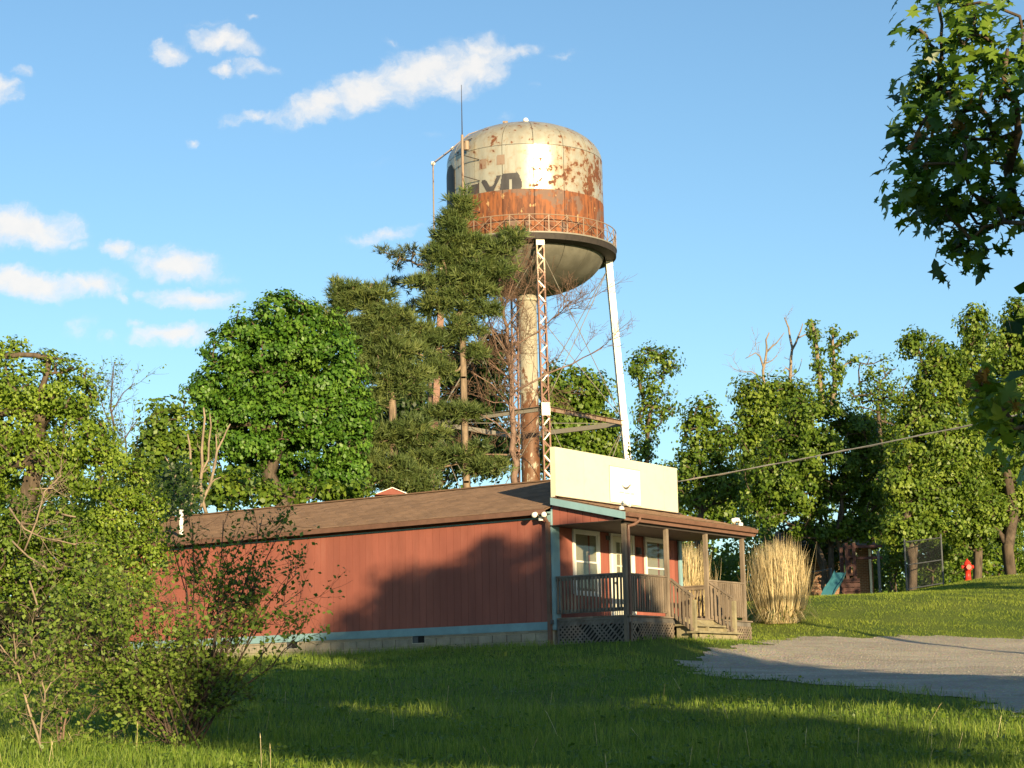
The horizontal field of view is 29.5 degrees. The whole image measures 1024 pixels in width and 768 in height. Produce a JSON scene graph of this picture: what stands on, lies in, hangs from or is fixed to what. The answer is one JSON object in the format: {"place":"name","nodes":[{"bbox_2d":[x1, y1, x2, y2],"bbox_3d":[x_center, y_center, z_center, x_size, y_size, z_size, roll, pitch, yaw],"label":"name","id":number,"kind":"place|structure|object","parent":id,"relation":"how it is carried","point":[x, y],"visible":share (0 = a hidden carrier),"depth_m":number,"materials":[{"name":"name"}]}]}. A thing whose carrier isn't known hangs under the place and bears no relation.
{"place":"outdoors","nodes":[
{"label":"outdoors","id":0,"kind":"place"},
{"bbox_2d":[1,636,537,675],"bbox_3d":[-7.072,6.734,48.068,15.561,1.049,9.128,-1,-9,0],"label":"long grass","id":1,"kind":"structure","parent":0,"point":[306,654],"depth_m":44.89,"materials":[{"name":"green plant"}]},
{"bbox_2d":[0,698,1023,767],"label":"long grass","id":2,"kind":"structure","parent":0,"point":[191,759],"depth_m":21.30,"materials":[{"name":"green plant"}]},
{"bbox_2d":[0,574,1023,767],"bbox_3d":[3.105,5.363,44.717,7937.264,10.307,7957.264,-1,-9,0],"label":"ground","id":3,"kind":"structure","parent":0,"point":[843,614],"depth_m":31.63,"materials":[{"name":"green plant"}]},
{"bbox_2d":[0,604,93,750],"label":"young sapling","id":4,"kind":"object","parent":3,"relation":"on","point":[22,682],"visible":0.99,"depth_m":20.78,"materials":[{"name":"green plant"}]},
{"bbox_2d":[0,592,117,686],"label":"undergrowth bush","id":5,"kind":"object","parent":3,"relation":"on","point":[9,612],"visible":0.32,"depth_m":35.53,"materials":[{"name":"green plant"}]},
{"bbox_2d":[0,335,131,677],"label":"elm tree","id":6,"kind":"object","parent":3,"relation":"on","point":[45,403],"visible":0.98,"depth_m":43.04,"materials":[{"name":"green plant"}]},
{"bbox_2d":[0,490,136,680],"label":"thicket bush","id":7,"kind":"object","parent":3,"relation":"on","point":[9,533],"visible":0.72,"depth_m":38.67,"materials":[{"name":"green plant"}]},
{"bbox_2d":[9,422,101,651],"bbox_3d":[-9.064,3.010,37.980,1.616,4.538,1.520,-7,-11,33],"label":"fallen branch","id":8,"kind":"object","parent":7,"relation":"in","point":[36,520],"visible":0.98,"depth_m":38.06,"materials":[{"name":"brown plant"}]},
{"bbox_2d":[15,610,138,745],"bbox_3d":[-4.840,3.292,21.651,1.378,1.599,1.031,-1,-9,0],"label":"young sapling","id":9,"kind":"object","parent":3,"relation":"on","point":[61,733],"visible":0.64,"depth_m":21.69,"materials":[{"name":"green plant"}]},
{"bbox_2d":[0,453,211,667],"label":"undergrowth","id":10,"kind":"object","parent":3,"relation":"on","point":[170,480],"visible":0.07,"depth_m":54.50,"materials":[{"name":"green plant"}]},
{"bbox_2d":[56,436,174,655],"bbox_3d":[-9.316,4.031,45.496,2.953,5.585,1.863,-1,-9,0],"label":"overgrown bush","id":11,"kind":"object","parent":3,"relation":"on","point":[124,520],"visible":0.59,"depth_m":45.36,"materials":[{"name":"green plant"}]},
{"bbox_2d":[71,356,168,503],"bbox_3d":[-13.056,1.582,64.767,3.340,5.428,2.133,-1,-9,0],"label":"distant sapling","id":12,"kind":"object","parent":3,"relation":"on","point":[111,409],"visible":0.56,"depth_m":64.78,"materials":[{"name":"grey plant"}]},
{"bbox_2d":[26,519,250,750],"bbox_3d":[-4.319,2.926,21.796,2.058,2.879,2.046,7,-13,-42],"label":"wild shrub","id":13,"kind":"object","parent":3,"relation":"on","point":[152,687],"visible":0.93,"depth_m":21.62,"materials":[{"name":"green plant"}]},
{"bbox_2d":[122,392,219,512],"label":"young maple tree","id":14,"kind":"object","parent":3,"relation":"on","point":[172,442],"visible":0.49,"depth_m":66.11,"materials":[{"name":"green plant"}]},
{"bbox_2d":[165,407,230,512],"bbox_3d":[-9.753,2.416,60.405,1.926,3.425,0.853,2,-10,-20],"label":"cut back tree","id":15,"kind":"object","parent":3,"relation":"on","point":[202,471],"visible":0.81,"depth_m":60.46,"materials":[{"name":"brown plant"}]},
{"bbox_2d":[125,463,350,743],"bbox_3d":[-3.242,2.573,22.557,2.184,3.236,1.992,-7,-11,31],"label":"wild shrub","id":16,"kind":"object","parent":3,"relation":"on","point":[239,612],"visible":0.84,"depth_m":22.42,"materials":[{"name":"green plant"}]},
{"bbox_2d":[178,287,381,505],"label":"maple tree","id":17,"kind":"object","parent":3,"relation":"on","point":[283,383],"visible":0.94,"depth_m":74.47,"materials":[{"name":"green plant"}]},
{"bbox_2d":[202,464,375,511],"bbox_3d":[-7.136,5.689,62.018,5.676,6.379,1.973,-1,-9,0],"label":"roadside bush","id":18,"kind":"object","parent":3,"relation":"on","point":[271,493],"visible":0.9,"depth_m":62.09,"materials":[{"name":"green plant"}]},
{"bbox_2d":[315,273,455,492],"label":"pine tree","id":19,"kind":"object","parent":3,"relation":"on","point":[390,354],"visible":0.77,"depth_m":80.80,"materials":[{"name":"green plant"}]},
{"bbox_2d":[374,487,405,495],"bbox_3d":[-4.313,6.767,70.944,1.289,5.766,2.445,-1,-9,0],"label":"garden shed","id":20,"kind":"structure","parent":3,"relation":"on","point":[391,491],"depth_m":70.22,"materials":[{"name":"red paint"}]},
{"bbox_2d":[372,241,443,490],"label":"thin pine tree","id":21,"kind":"object","parent":3,"relation":"on","point":[398,254],"visible":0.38,"depth_m":98.21,"materials":[{"name":"green plant"}]},
{"bbox_2d":[321,327,520,499],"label":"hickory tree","id":22,"kind":"object","parent":3,"relation":"on","point":[418,405],"visible":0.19,"depth_m":118.35,"materials":[{"name":"pine needles"},{"name":"brown bark"}]},
{"bbox_2d":[91,447,757,665],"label":"shop building","id":23,"kind":"structure","parent":3,"relation":"on","point":[579,546],"depth_m":45.97,"materials":[{"name":"wood"}]},
{"bbox_2d":[572,529,601,596],"bbox_3d":[1.741,4.151,45.144,0.058,1.530,1.130,-8,-11,34],"label":"window","id":24,"kind":"structure","parent":23,"relation":"in","point":[579,537],"depth_m":45.16,"materials":[{"name":"white glass"}]},
{"bbox_2d":[609,533,636,614],"bbox_3d":[2.662,4.597,46.372,0.088,2.090,1.080,-8,-11,34],"label":"door","id":25,"kind":"structure","parent":23,"relation":"in","point":[615,543],"depth_m":46.22,"materials":[{"name":"beige paint"}]},
{"bbox_2d":[643,537,663,594],"bbox_3d":[3.555,4.548,47.736,0.058,1.530,1.100,-8,-11,34],"label":"window","id":26,"kind":"structure","parent":23,"relation":"in","point":[650,544],"depth_m":47.69,"materials":[{"name":"white glass"}]},
{"bbox_2d":[396,180,532,487],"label":"tall pine tree","id":27,"kind":"object","parent":3,"relation":"on","point":[462,286],"visible":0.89,"depth_m":89.41,"materials":[{"name":"green plant"}]},
{"bbox_2d":[0,677,1001,767],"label":"grass stalks","id":28,"kind":"object","parent":3,"relation":"on","point":[536,740],"depth_m":20.43,"materials":[{"name":"plant"}]},
{"bbox_2d":[0,484,1023,651],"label":"woods","id":29,"kind":"object","parent":3,"relation":"on","point":[709,545],"visible":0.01,"depth_m":133.95,"materials":[{"name":"green plant"}]},
{"bbox_2d":[422,227,636,489],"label":"dead pine tree","id":30,"kind":"object","parent":3,"relation":"on","point":[509,349],"visible":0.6,"depth_m":91.25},
{"bbox_2d":[431,85,630,490],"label":"water tower","id":31,"kind":"structure","parent":3,"relation":"on","point":[544,180],"depth_m":107.72,"materials":[{"name":"metal"}]},
{"bbox_2d":[521,358,640,479],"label":"woodland tree","id":32,"kind":"object","parent":3,"relation":"on","point":[600,441],"visible":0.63,"depth_m":122.30,"materials":[{"name":"green plant"}]},
{"bbox_2d":[621,340,686,464],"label":"vine clad tree","id":33,"kind":"object","parent":3,"relation":"on","point":[636,371],"visible":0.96,"depth_m":97.02,"materials":[{"name":"green plant"}]},
{"bbox_2d":[682,541,721,615],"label":"ornamental grass","id":34,"kind":"object","parent":3,"relation":"on","point":[693,568],"depth_m":52.98,"materials":[{"name":"plant"}]},
{"bbox_2d":[658,448,752,547],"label":"sycamore tree","id":35,"kind":"object","parent":3,"relation":"on","point":[720,513],"visible":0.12,"depth_m":115.46,"materials":[{"name":"green plant"}]},
{"bbox_2d":[671,390,752,559],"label":"ash tree","id":36,"kind":"object","parent":3,"relation":"on","point":[714,443],"visible":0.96,"depth_m":90.23,"materials":[{"name":"green plant"}]},
{"bbox_2d":[725,367,825,547],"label":"yellowing tree","id":37,"kind":"object","parent":3,"relation":"on","point":[767,397],"visible":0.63,"depth_m":100.56,"materials":[{"name":"green plant"}]},
{"bbox_2d":[723,327,783,382],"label":"bare snag","id":38,"kind":"object","parent":37,"relation":"attached to","point":[765,360],"visible":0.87,"depth_m":103.56,"materials":[{"name":"brown plant"}]},
{"bbox_2d":[769,308,824,384],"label":"bare snag","id":39,"kind":"object","parent":37,"relation":"attached to","point":[791,357],"visible":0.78,"depth_m":103.64,"materials":[{"name":"brown plant"}]},
{"bbox_2d":[804,318,829,403],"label":"vine wrapped snag","id":40,"kind":"object","parent":37,"relation":"attached to","point":[814,336],"visible":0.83,"depth_m":101.43,"materials":[{"name":"green plant"}]},
{"bbox_2d":[823,323,863,408],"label":"vine wrapped snag","id":41,"kind":"object","parent":37,"relation":"attached to","point":[837,371],"visible":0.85,"depth_m":101.41,"materials":[{"name":"green plant"}]},
{"bbox_2d":[739,535,819,623],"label":"ornamental grass","id":42,"kind":"object","parent":3,"relation":"on","point":[779,588],"depth_m":51.80,"materials":[{"name":"plant"}]},
{"bbox_2d":[746,568,831,600],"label":"chain link fence","id":43,"kind":"object","parent":3,"relation":"on","point":[830,569],"visible":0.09,"depth_m":69.44,"materials":[{"name":"metal"}]},
{"bbox_2d":[752,516,861,596],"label":"holly bush","id":44,"kind":"object","parent":3,"relation":"on","point":[810,553],"visible":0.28,"depth_m":85.75,"materials":[{"name":"green plant"}]},
{"bbox_2d":[735,389,894,594],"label":"round tree","id":45,"kind":"object","parent":3,"relation":"on","point":[786,487],"visible":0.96,"depth_m":81.85,"materials":[{"name":"green plant"}]},
{"bbox_2d":[771,531,878,596],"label":"brick house","id":46,"kind":"structure","parent":3,"relation":"on","point":[864,567],"depth_m":86.75,"materials":[{"name":"brown brick"}]},
{"bbox_2d":[675,635,1023,716],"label":"gravel lot","id":47,"kind":"structure","parent":3,"relation":"on","point":[797,654],"depth_m":39.67,"materials":[{"name":"grey gravel"}]},
{"bbox_2d":[821,543,882,595],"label":"wooden playset","id":48,"kind":"object","parent":3,"relation":"on","point":[835,582],"visible":0.78,"depth_m":66.77,"materials":[{"name":"wood"}]},
{"bbox_2d":[682,498,1023,601],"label":"undergrowth","id":49,"kind":"object","parent":3,"relation":"on","point":[725,569],"visible":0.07,"depth_m":94.02,"materials":[{"name":"green plant"}]},
{"bbox_2d":[840,351,907,591],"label":"sparse tree","id":50,"kind":"object","parent":3,"relation":"on","point":[879,400],"visible":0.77,"depth_m":105.04,"materials":[{"name":"green plant"}]},
{"bbox_2d":[882,546,906,591],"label":"lilac bush","id":51,"kind":"object","parent":3,"relation":"on","point":[898,556],"visible":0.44,"depth_m":91.62,"materials":[{"name":"green plant"}]},
{"bbox_2d":[843,404,954,592],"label":"beech tree","id":52,"kind":"object","parent":3,"relation":"on","point":[866,417],"visible":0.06,"depth_m":108.04,"materials":[{"name":"green plant"}]},
{"bbox_2d":[903,534,943,590],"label":"chain link fence","id":53,"kind":"object","parent":3,"relation":"on","point":[906,566],"visible":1,"depth_m":74.02,"materials":[{"name":"metal"}]},
{"bbox_2d":[868,324,989,590],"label":"tulip tree","id":54,"kind":"object","parent":3,"relation":"on","point":[923,464],"visible":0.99,"depth_m":76.02,"materials":[{"name":"green plant"}]},
{"bbox_2d":[891,535,972,586],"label":"dark bush","id":55,"kind":"object","parent":3,"relation":"on","point":[948,555],"visible":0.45,"depth_m":89.55,"materials":[{"name":"green plant"}]},
{"bbox_2d":[871,0,1023,488],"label":"silver maple tree","id":56,"kind":"object","parent":3,"relation":"on","point":[924,199],"visible":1,"depth_m":16.73,"materials":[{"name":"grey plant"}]},
{"bbox_2d":[961,559,973,580],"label":"fire hydrant","id":57,"kind":"object","parent":3,"relation":"on","point":[966,566],"visible":0.89,"depth_m":73.70,"materials":[{"name":"red metal"}]},
{"bbox_2d":[935,302,1023,578],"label":"poplar tree","id":58,"kind":"object","parent":3,"relation":"on","point":[984,513],"visible":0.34,"depth_m":79.07,"materials":[{"name":"green plant"}]},
{"bbox_2d":[964,542,1023,576],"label":"honeysuckle bush","id":59,"kind":"object","parent":3,"relation":"on","point":[991,554],"visible":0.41,"depth_m":83.62,"materials":[{"name":"green plant"}]},
{"bbox_2d":[967,296,1023,574],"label":"linden tree","id":60,"kind":"object","parent":3,"relation":"on","point":[1004,483],"visible":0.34,"depth_m":81.85,"materials":[{"name":"green plant"}]},
{"bbox_3d":[15.530,1.395,31.144,2.200,7.366,0.285,-1,-9,0],"label":"utility pole","id":61,"kind":"object","parent":3,"relation":"on","visible":0},
{"bbox_2d":[677,413,1022,481],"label":"service wire","id":62,"kind":"object","parent":61,"relation":"attached to","point":[835,452],"visible":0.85,"depth_m":44.13,"materials":[{"name":"metal"}]},
{"bbox_2d":[0,0,1023,644],"label":"sky","id":63,"kind":"structure","parent":0,"point":[166,166],"materials":[{"name":"blue"}]},
{"bbox_2d":[678,573,1023,645],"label":"mown lawn","id":64,"kind":"structure","parent":0,"point":[952,589],"depth_m":53.68,"materials":[{"name":"green plant"}]}
]}

